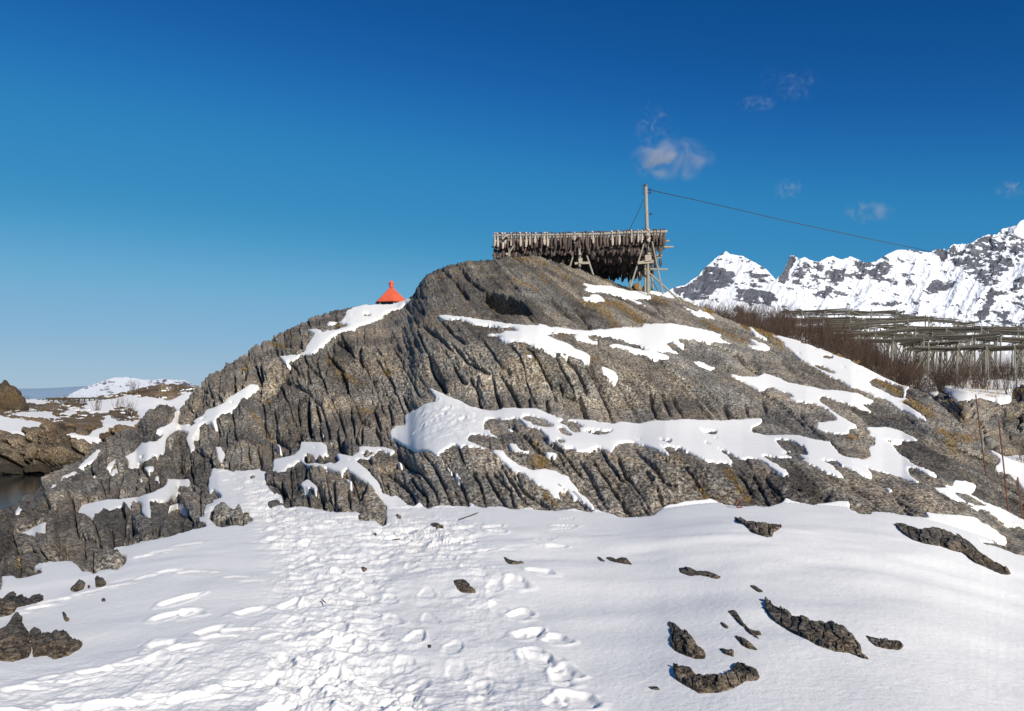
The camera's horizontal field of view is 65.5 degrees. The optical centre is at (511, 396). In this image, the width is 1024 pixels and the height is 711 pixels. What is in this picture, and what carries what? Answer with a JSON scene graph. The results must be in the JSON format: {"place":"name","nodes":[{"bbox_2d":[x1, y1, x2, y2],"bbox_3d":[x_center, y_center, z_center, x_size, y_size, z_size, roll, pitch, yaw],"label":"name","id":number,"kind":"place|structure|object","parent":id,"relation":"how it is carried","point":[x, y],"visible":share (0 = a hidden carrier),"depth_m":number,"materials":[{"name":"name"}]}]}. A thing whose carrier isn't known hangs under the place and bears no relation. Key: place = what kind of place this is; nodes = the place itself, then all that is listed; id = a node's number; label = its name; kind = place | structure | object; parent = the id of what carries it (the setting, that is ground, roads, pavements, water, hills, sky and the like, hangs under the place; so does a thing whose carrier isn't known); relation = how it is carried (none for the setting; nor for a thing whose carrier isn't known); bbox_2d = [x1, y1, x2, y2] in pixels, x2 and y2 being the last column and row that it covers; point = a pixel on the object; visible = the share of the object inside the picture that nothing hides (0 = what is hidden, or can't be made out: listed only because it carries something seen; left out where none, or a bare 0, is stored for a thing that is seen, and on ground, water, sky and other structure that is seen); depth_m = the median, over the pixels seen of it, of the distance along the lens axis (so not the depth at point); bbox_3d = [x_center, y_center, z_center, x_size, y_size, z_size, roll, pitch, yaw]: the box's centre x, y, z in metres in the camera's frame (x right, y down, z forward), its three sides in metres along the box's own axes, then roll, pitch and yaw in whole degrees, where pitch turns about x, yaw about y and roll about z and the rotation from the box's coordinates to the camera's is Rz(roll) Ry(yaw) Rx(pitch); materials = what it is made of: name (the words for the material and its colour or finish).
{"place":"outdoors","nodes":[
{"label":"outdoors","id":0,"kind":"place"},
{"bbox_2d":[0,397,84,509],"bbox_3d":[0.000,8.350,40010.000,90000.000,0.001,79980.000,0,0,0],"label":"sea","id":1,"kind":"structure","parent":0,"point":[14,488],"depth_m":74.66,"materials":[{"name":"grey liquid"}]},
{"bbox_2d":[17,386,87,396],"bbox_3d":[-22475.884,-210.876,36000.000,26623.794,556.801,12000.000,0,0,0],"label":"distant coast","id":2,"kind":"structure","parent":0,"point":[51,392],"depth_m":32582.91},
{"bbox_2d":[0,384,193,474],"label":"shore rock","id":3,"kind":"object","parent":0,"point":[47,446],"visible":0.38,"depth_m":94.64,"materials":[{"name":"stone"}]},
{"bbox_2d":[0,387,193,443],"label":"shore snow","id":4,"kind":"structure","parent":3,"relation":"on","point":[145,404],"depth_m":132.85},
{"bbox_2d":[0,380,28,410],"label":"rock","id":5,"kind":"object","parent":4,"relation":"on","point":[12,397],"visible":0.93,"depth_m":126.49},
{"bbox_2d":[46,397,108,402],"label":"fish rack","id":6,"kind":"object","parent":4,"relation":"on","point":[94,398],"visible":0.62,"depth_m":157.89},
{"bbox_2d":[113,393,123,411],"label":"shrub","id":7,"kind":"object","parent":3,"relation":"on","point":[118,409],"visible":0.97,"depth_m":136.43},
{"bbox_2d":[121,396,136,415],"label":"shrub","id":8,"kind":"object","parent":3,"relation":"on","point":[130,407],"visible":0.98,"depth_m":127.46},
{"bbox_2d":[59,377,201,396],"bbox_3d":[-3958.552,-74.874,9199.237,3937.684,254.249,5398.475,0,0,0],"label":"mountain","id":9,"kind":"structure","parent":0,"point":[115,385],"depth_m":7679.91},
{"bbox_2d":[0,255,1023,589],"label":"rock hill","id":10,"kind":"structure","parent":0,"point":[416,347],"depth_m":22.34,"materials":[{"name":"stone"}]},
{"bbox_2d":[375,280,404,304],"bbox_3d":[-8.789,-5.641,58.000,2.465,5.688,2.397,0,0,0],"label":"lighthouse","id":11,"kind":"object","parent":10,"relation":"on","point":[391,295],"visible":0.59,"depth_m":57.35,"materials":[{"name":"red paint"}]},
{"bbox_2d":[0,283,1023,710],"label":"snow cover","id":12,"kind":"object","parent":10,"relation":"on","point":[210,615],"visible":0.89,"depth_m":6.91,"materials":[{"name":"snow"}]},
{"bbox_2d":[0,612,31,661],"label":"rock","id":13,"kind":"object","parent":12,"relation":"on","point":[15,642],"visible":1,"depth_m":5.76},
{"bbox_2d":[0,591,42,616],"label":"rock","id":14,"kind":"object","parent":12,"relation":"on","point":[11,603],"visible":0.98,"depth_m":7.22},
{"bbox_2d":[29,627,82,659],"bbox_3d":[-3.364,1.803,5.865,0.322,0.098,1.108,0,0,-33],"label":"rock","id":15,"kind":"object","parent":12,"relation":"on","point":[55,644],"visible":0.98,"depth_m":5.69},
{"bbox_2d":[70,579,84,591],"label":"rock","id":16,"kind":"object","parent":12,"relation":"on","point":[78,585],"visible":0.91,"depth_m":7.68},
{"bbox_2d":[95,575,105,586],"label":"rock","id":17,"kind":"object","parent":12,"relation":"on","point":[100,581],"visible":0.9,"depth_m":7.76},
{"bbox_2d":[454,579,475,593],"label":"rock","id":18,"kind":"object","parent":12,"relation":"on","point":[462,585],"visible":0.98,"depth_m":6.90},
{"bbox_2d":[504,557,523,563],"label":"rock","id":19,"kind":"object","parent":12,"relation":"on","point":[508,561],"visible":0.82,"depth_m":7.89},
{"bbox_2d":[606,557,631,564],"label":"rock","id":20,"kind":"object","parent":12,"relation":"on","point":[623,560],"visible":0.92,"depth_m":8.17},
{"bbox_2d":[669,621,705,658],"bbox_3d":[1.124,1.628,5.342,0.186,0.082,0.984,0,0,0],"label":"rock","id":21,"kind":"object","parent":12,"relation":"on","point":[683,642],"visible":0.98,"depth_m":5.16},
{"bbox_2d":[679,566,719,578],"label":"rock","id":22,"kind":"object","parent":12,"relation":"on","point":[688,571],"visible":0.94,"depth_m":7.44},
{"bbox_2d":[673,662,759,693],"bbox_3d":[1.178,1.605,4.550,0.485,0.079,0.492,0,0,0],"label":"rock","id":23,"kind":"object","parent":12,"relation":"on","point":[734,677],"visible":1,"depth_m":4.48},
{"bbox_2d":[720,648,733,656],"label":"rock","id":24,"kind":"object","parent":12,"relation":"on","point":[729,652],"visible":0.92,"depth_m":4.95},
{"bbox_2d":[728,610,761,638],"bbox_3d":[1.654,1.619,5.617,0.103,0.053,0.778,0,0,0],"label":"rock","id":25,"kind":"object","parent":12,"relation":"on","point":[736,617],"visible":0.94,"depth_m":5.63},
{"bbox_2d":[736,635,756,649],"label":"rock","id":26,"kind":"object","parent":12,"relation":"on","point":[744,642],"visible":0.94,"depth_m":5.12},
{"bbox_2d":[735,517,781,536],"bbox_3d":[3.056,1.580,9.758,0.532,0.144,1.922,0,0,8],"label":"rock","id":27,"kind":"object","parent":12,"relation":"on","point":[764,529],"visible":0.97,"depth_m":9.32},
{"bbox_2d":[765,597,867,658],"bbox_3d":[2.114,1.621,5.630,0.473,0.081,1.465,0,0,0],"label":"rock","id":28,"kind":"object","parent":12,"relation":"on","point":[832,636],"visible":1,"depth_m":5.46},
{"bbox_2d":[866,635,902,649],"bbox_3d":[2.515,1.665,5.327,0.245,0.060,0.276,0,0,8],"label":"rock","id":29,"kind":"object","parent":12,"relation":"on","point":[885,643],"visible":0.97,"depth_m":5.32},
{"bbox_2d":[895,523,1010,574],"bbox_3d":[5.356,1.864,9.886,1.012,0.352,2.233,0,0,9],"label":"rock","id":30,"kind":"object","parent":12,"relation":"on","point":[937,536],"visible":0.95,"depth_m":9.74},
{"bbox_2d":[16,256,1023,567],"bbox_3d":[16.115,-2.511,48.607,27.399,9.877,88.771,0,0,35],"label":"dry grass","id":31,"kind":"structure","parent":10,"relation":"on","point":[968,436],"depth_m":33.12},
{"bbox_2d":[491,230,679,300],"bbox_3d":[4.174,-7.697,47.850,10.636,4.645,8.701,0,0,0],"label":"fish rack","id":32,"kind":"object","parent":10,"relation":"on","point":[648,259],"visible":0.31,"depth_m":43.98,"materials":[{"name":"brown wood"}]},
{"bbox_2d":[493,237,664,281],"bbox_3d":[3.871,-8.139,47.691,10.070,2.316,6.936,0,0,0],"label":"fish mass","id":33,"kind":"object","parent":32,"relation":"hanging from","point":[611,272],"visible":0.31,"depth_m":44.29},
{"bbox_2d":[631,283,653,290],"bbox_3d":[8.186,-6.522,50.064,1.512,1.198,0.866,0,0,-10],"label":"gear heap","id":34,"kind":"object","parent":10,"relation":"on","point":[635,286],"visible":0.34,"depth_m":49.86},
{"bbox_2d":[642,183,651,291],"bbox_3d":[7.769,-8.998,46.000,0.603,6.612,0.250,0,0,0],"label":"utility pole","id":35,"kind":"object","parent":10,"relation":"on","point":[645,190],"visible":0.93,"depth_m":45.92,"materials":[{"name":"wood"}]},
{"bbox_2d":[651,190,934,252],"bbox_3d":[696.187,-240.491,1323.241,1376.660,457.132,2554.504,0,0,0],"label":"power cable","id":36,"kind":"object","parent":35,"relation":"attached to","point":[789,221],"visible":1,"depth_m":88.45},
{"bbox_2d":[975,395,986,474],"bbox_3d":[12.764,1.186,21.676,0.310,2.480,0.030,0,0,0],"label":"iron rod","id":37,"kind":"object","parent":10,"relation":"on","point":[980,434],"visible":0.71,"depth_m":21.66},
{"bbox_2d":[998,420,1008,511],"bbox_3d":[11.578,1.785,18.751,0.256,2.457,0.030,0,0,0],"label":"iron rod","id":38,"kind":"object","parent":10,"relation":"on","point":[1003,465],"visible":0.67,"depth_m":18.74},
{"bbox_2d":[1017,477,1022,518],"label":"iron rod","id":39,"kind":"object","parent":10,"relation":"on","point":[1020,498],"visible":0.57,"depth_m":18.19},
{"bbox_2d":[0,0,1023,388],"label":"sky","id":40,"kind":"structure","parent":0,"point":[185,185],"materials":[{"name":"blue"}]},
{"bbox_2d":[666,251,807,317],"bbox_3d":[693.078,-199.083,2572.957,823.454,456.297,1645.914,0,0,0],"label":"mountain","id":41,"kind":"structure","parent":0,"point":[722,277],"depth_m":2163.35,"materials":[{"name":"snow"}]},
{"bbox_2d":[776,220,1023,345],"bbox_3d":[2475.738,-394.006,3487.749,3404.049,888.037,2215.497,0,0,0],"label":"mountain","id":42,"kind":"structure","parent":0,"point":[957,281],"depth_m":2891.66,"materials":[{"name":"snow"}]},
{"bbox_2d":[912,373,1023,488],"bbox_3d":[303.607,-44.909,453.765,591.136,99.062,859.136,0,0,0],"label":"plain rock","id":43,"kind":"object","parent":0,"point":[1010,416],"visible":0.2,"depth_m":39.42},
{"bbox_2d":[784,314,831,348],"bbox_3d":[19.506,-3.828,52.096,2.661,3.153,3.600,0,0,-1],"label":"shrub","id":44,"kind":"object","parent":43,"relation":"on","point":[815,337],"visible":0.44,"depth_m":51.80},
{"bbox_2d":[819,341,867,363],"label":"shrub","id":45,"kind":"object","parent":43,"relation":"on","point":[849,353],"visible":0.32,"depth_m":51.63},
{"bbox_2d":[850,336,869,368],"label":"shrub","id":46,"kind":"object","parent":43,"relation":"on","point":[861,356],"visible":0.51,"depth_m":50.79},
{"bbox_2d":[842,345,878,369],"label":"shrub","id":47,"kind":"object","parent":43,"relation":"on","point":[870,363],"visible":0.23,"depth_m":48.49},
{"bbox_2d":[873,354,897,379],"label":"shrub","id":48,"kind":"object","parent":43,"relation":"on","point":[883,366],"visible":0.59,"depth_m":49.32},
{"bbox_2d":[766,322,1023,489],"bbox_3d":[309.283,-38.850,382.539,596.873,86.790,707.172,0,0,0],"label":"plain snow","id":49,"kind":"structure","parent":43,"relation":"on","point":[1014,468],"depth_m":43.65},
{"bbox_2d":[709,295,737,319],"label":"shrub","id":50,"kind":"object","parent":49,"relation":"on","point":[726,310],"visible":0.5,"depth_m":60.74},
{"bbox_2d":[722,298,751,323],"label":"shrub","id":51,"kind":"object","parent":49,"relation":"on","point":[737,309],"visible":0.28,"depth_m":64.33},
{"bbox_2d":[733,294,755,326],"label":"shrub","id":52,"kind":"object","parent":49,"relation":"on","point":[749,316],"visible":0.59,"depth_m":61.00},
{"bbox_2d":[731,306,758,325],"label":"shrub","id":53,"kind":"object","parent":49,"relation":"on","point":[739,318],"visible":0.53,"depth_m":58.01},
{"bbox_2d":[741,295,763,328],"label":"shrub","id":54,"kind":"object","parent":49,"relation":"on","point":[755,313],"visible":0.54,"depth_m":61.46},
{"bbox_2d":[739,305,778,330],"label":"shrub","id":55,"kind":"object","parent":49,"relation":"on","point":[756,321],"visible":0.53,"depth_m":53.60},
{"bbox_2d":[745,303,777,331],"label":"shrub","id":56,"kind":"object","parent":49,"relation":"on","point":[764,320],"visible":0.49,"depth_m":56.33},
{"bbox_2d":[757,304,797,337],"bbox_3d":[19.471,-5.258,57.473,3.406,3.079,2.517,0,0,-41],"label":"shrub","id":57,"kind":"object","parent":49,"relation":"on","point":[790,329],"visible":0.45,"depth_m":57.51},
{"bbox_2d":[764,303,791,330],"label":"shrub","id":58,"kind":"object","parent":49,"relation":"on","point":[778,317],"visible":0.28,"depth_m":64.67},
{"bbox_2d":[760,317,802,338],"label":"shrub","id":59,"kind":"object","parent":49,"relation":"on","point":[787,323],"visible":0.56,"depth_m":53.63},
{"bbox_2d":[772,298,807,338],"bbox_3d":[21.364,-5.988,62.126,2.749,3.739,3.012,0,0,-33],"label":"shrub","id":60,"kind":"object","parent":49,"relation":"on","point":[789,318],"visible":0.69,"depth_m":61.82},
{"bbox_2d":[795,307,818,338],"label":"shrub","id":61,"kind":"object","parent":49,"relation":"on","point":[803,321],"visible":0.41,"depth_m":71.08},
{"bbox_2d":[793,314,831,343],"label":"shrub","id":62,"kind":"object","parent":49,"relation":"on","point":[810,332],"visible":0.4,"depth_m":55.30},
{"bbox_2d":[771,317,859,325],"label":"fish rack","id":63,"kind":"object","parent":49,"relation":"on","point":[846,319],"visible":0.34,"depth_m":94.46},
{"bbox_2d":[807,310,826,341],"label":"shrub","id":64,"kind":"object","parent":49,"relation":"on","point":[815,323],"visible":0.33,"depth_m":63.08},
{"bbox_2d":[802,308,833,346],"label":"shrub","id":65,"kind":"object","parent":49,"relation":"on","point":[814,325],"visible":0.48,"depth_m":62.86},
{"bbox_2d":[800,319,837,350],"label":"shrub","id":66,"kind":"object","parent":49,"relation":"on","point":[817,346],"visible":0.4,"depth_m":52.50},
{"bbox_2d":[779,308,867,330],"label":"fish rack","id":67,"kind":"object","parent":49,"relation":"on","point":[846,311],"visible":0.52,"depth_m":116.39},
{"bbox_2d":[796,325,859,349],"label":"fish rack","id":68,"kind":"object","parent":49,"relation":"on","point":[851,326],"visible":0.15,"depth_m":80.76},
{"bbox_2d":[822,309,845,350],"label":"shrub","id":69,"kind":"object","parent":49,"relation":"on","point":[834,332],"visible":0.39,"depth_m":60.33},
{"bbox_2d":[816,314,852,356],"bbox_3d":[22.715,-4.122,56.059,2.618,3.781,2.534,0,0,27],"label":"shrub","id":70,"kind":"object","parent":49,"relation":"on","point":[841,334],"visible":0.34,"depth_m":55.90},
{"bbox_2d":[815,313,854,353],"bbox_3d":[22.212,-4.075,54.352,2.418,3.756,3.272,0,0,30],"label":"shrub","id":71,"kind":"object","parent":49,"relation":"on","point":[836,336],"visible":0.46,"depth_m":54.32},
{"bbox_2d":[816,324,853,356],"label":"shrub","id":72,"kind":"object","parent":49,"relation":"on","point":[839,343],"visible":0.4,"depth_m":53.36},
{"bbox_2d":[815,332,860,354],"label":"shrub","id":73,"kind":"object","parent":49,"relation":"on","point":[839,345],"visible":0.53,"depth_m":51.53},
{"bbox_2d":[804,316,885,345],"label":"fish rack","id":74,"kind":"object","parent":49,"relation":"on","point":[860,319],"visible":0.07,"depth_m":107.34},
{"bbox_2d":[839,325,873,337],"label":"fish rack","id":75,"kind":"object","parent":49,"relation":"on","point":[862,328],"visible":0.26,"depth_m":83.24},
{"bbox_2d":[848,335,870,362],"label":"shrub","id":76,"kind":"object","parent":49,"relation":"on","point":[852,355],"visible":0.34,"depth_m":53.02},
{"bbox_2d":[849,330,879,367],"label":"shrub","id":77,"kind":"object","parent":49,"relation":"on","point":[865,347],"visible":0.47,"depth_m":53.50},
{"bbox_2d":[844,328,886,369],"bbox_3d":[23.790,-3.110,53.604,3.249,3.384,2.401,0,0,35],"label":"shrub","id":78,"kind":"object","parent":49,"relation":"on","point":[868,348],"visible":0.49,"depth_m":53.13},
{"bbox_2d":[852,325,881,366],"bbox_3d":[26.372,-3.679,59.607,2.355,3.616,2.581,0,0,45],"label":"shrub","id":79,"kind":"object","parent":49,"relation":"on","point":[867,342],"visible":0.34,"depth_m":59.29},
{"bbox_2d":[823,318,918,358],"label":"fish rack","id":80,"kind":"object","parent":49,"relation":"on","point":[891,323],"visible":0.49,"depth_m":88.09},
{"bbox_2d":[825,327,922,363],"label":"fish rack","id":81,"kind":"object","parent":49,"relation":"on","point":[904,330],"visible":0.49,"depth_m":73.32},
{"bbox_2d":[863,356,886,374],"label":"shrub","id":82,"kind":"object","parent":49,"relation":"on","point":[875,368],"visible":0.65,"depth_m":51.86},
{"bbox_2d":[845,308,909,345],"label":"fish rack","id":83,"kind":"object","parent":49,"relation":"on","point":[871,313],"visible":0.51,"depth_m":119.33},
{"bbox_2d":[867,341,892,372],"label":"shrub","id":84,"kind":"object","parent":49,"relation":"on","point":[878,367],"visible":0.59,"depth_m":52.75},
{"bbox_2d":[874,347,905,377],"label":"shrub","id":85,"kind":"object","parent":49,"relation":"on","point":[890,362],"visible":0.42,"depth_m":54.89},
{"bbox_2d":[842,330,940,372],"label":"fish rack","id":86,"kind":"object","parent":49,"relation":"on","point":[895,335],"visible":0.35,"depth_m":78.92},
{"bbox_2d":[849,335,934,376],"bbox_3d":[30.567,-3.010,64.649,6.910,3.842,5.223,0,0,24],"label":"fish rack","id":87,"kind":"object","parent":49,"relation":"on","point":[920,339],"visible":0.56,"depth_m":63.18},
{"bbox_2d":[860,316,938,360],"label":"fish rack","id":88,"kind":"object","parent":49,"relation":"on","point":[919,319],"visible":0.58,"depth_m":100.55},
{"bbox_2d":[900,349,920,374],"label":"shrub","id":89,"kind":"object","parent":49,"relation":"on","point":[908,360],"visible":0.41,"depth_m":57.48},
{"bbox_2d":[908,362,929,386],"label":"shrub","id":90,"kind":"object","parent":49,"relation":"on","point":[917,375],"visible":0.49,"depth_m":51.42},
{"bbox_2d":[883,324,966,363],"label":"fish rack","id":91,"kind":"object","parent":49,"relation":"on","point":[903,326],"visible":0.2,"depth_m":90.72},
{"bbox_2d":[890,313,964,364],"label":"fish rack","id":92,"kind":"object","parent":49,"relation":"on","point":[949,320],"visible":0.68,"depth_m":107.82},
{"bbox_2d":[899,339,968,376],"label":"fish rack","id":93,"kind":"object","parent":49,"relation":"on","point":[936,343],"visible":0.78,"depth_m":66.12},
{"bbox_2d":[922,370,953,392],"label":"shrub","id":94,"kind":"object","parent":49,"relation":"on","point":[935,390],"visible":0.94,"depth_m":47.42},
{"bbox_2d":[923,359,957,390],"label":"shrub","id":95,"kind":"object","parent":49,"relation":"on","point":[941,370],"visible":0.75,"depth_m":48.37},
{"bbox_2d":[902,326,994,365],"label":"fish rack","id":96,"kind":"object","parent":49,"relation":"on","point":[973,329],"visible":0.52,"depth_m":83.19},
{"bbox_2d":[905,342,995,383],"bbox_3d":[31.161,-2.083,57.040,5.976,3.473,4.441,0,0,15],"label":"fish rack","id":97,"kind":"object","parent":49,"relation":"on","point":[945,349],"visible":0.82,"depth_m":55.99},
{"bbox_2d":[936,351,971,385],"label":"shrub","id":98,"kind":"object","parent":49,"relation":"on","point":[951,373],"visible":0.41,"depth_m":53.27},
{"bbox_2d":[949,365,970,389],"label":"shrub","id":99,"kind":"object","parent":49,"relation":"on","point":[962,383],"visible":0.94,"depth_m":47.00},
{"bbox_2d":[941,360,984,388],"bbox_3d":[27.914,-1.310,48.960,2.721,2.170,1.684,0,0,-18],"label":"shrub","id":100,"kind":"object","parent":49,"relation":"on","point":[973,385],"visible":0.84,"depth_m":48.86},
{"bbox_2d":[950,320,980,362],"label":"fish rack","id":101,"kind":"object","parent":49,"relation":"on","point":[970,323],"visible":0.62,"depth_m":122.01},
{"bbox_2d":[967,357,995,387],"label":"shrub","id":102,"kind":"object","parent":49,"relation":"on","point":[978,375],"visible":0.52,"depth_m":53.00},
{"bbox_2d":[970,362,996,389],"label":"shrub","id":103,"kind":"object","parent":49,"relation":"on","point":[984,384],"visible":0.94,"depth_m":48.92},
{"bbox_2d":[956,325,1023,369],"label":"fish rack","id":104,"kind":"object","parent":49,"relation":"on","point":[1008,328],"visible":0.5,"depth_m":103.19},
{"bbox_2d":[985,349,1009,389],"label":"shrub","id":105,"kind":"object","parent":49,"relation":"on","point":[995,381],"visible":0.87,"depth_m":49.23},
{"bbox_2d":[978,344,1023,380],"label":"fish rack","id":106,"kind":"object","parent":49,"relation":"on","point":[991,349],"visible":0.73,"depth_m":61.83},
{"bbox_2d":[980,337,1023,376],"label":"fish rack","id":107,"kind":"object","parent":49,"relation":"on","point":[1010,339],"visible":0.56,"depth_m":72.55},
{"bbox_2d":[996,351,1013,377],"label":"shrub","id":108,"kind":"object","parent":49,"relation":"on","point":[1006,363],"visible":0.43,"depth_m":66.77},
{"bbox_2d":[999,357,1023,398],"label":"shrub","id":109,"kind":"object","parent":49,"relation":"on","point":[1014,387],"visible":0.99,"depth_m":44.89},
{"bbox_2d":[1015,437,1023,462],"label":"shrub","id":110,"kind":"object","parent":49,"relation":"on","point":[1019,454],"visible":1,"depth_m":34.03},
{"bbox_2d":[889,355,910,385],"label":"shrub","id":111,"kind":"object","parent":43,"relation":"on","point":[900,367],"visible":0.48,"depth_m":52.08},
{"bbox_2d":[896,359,915,387],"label":"shrub","id":112,"kind":"object","parent":43,"relation":"on","point":[905,373],"visible":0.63,"depth_m":49.75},
{"bbox_2d":[910,354,933,393],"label":"shrub","id":113,"kind":"object","parent":43,"relation":"on","point":[924,383],"visible":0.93,"depth_m":47.28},
{"bbox_2d":[930,332,1010,380],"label":"fish rack","id":114,"kind":"object","parent":43,"relation":"on","point":[958,337],"visible":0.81,"depth_m":69.91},
{"bbox_2d":[923,331,1023,374],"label":"fish rack","id":115,"kind":"object","parent":43,"relation":"on","point":[945,333],"visible":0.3,"depth_m":75.89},
{"bbox_2d":[973,328,1023,369],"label":"fish rack","id":116,"kind":"object","parent":43,"relation":"on","point":[1017,333],"visible":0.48,"depth_m":91.68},
{"bbox_2d":[952,286,1023,353],"bbox_3d":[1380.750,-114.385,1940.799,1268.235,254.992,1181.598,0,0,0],"label":"mountain","id":117,"kind":"structure","parent":0,"point":[999,306],"depth_m":1631.54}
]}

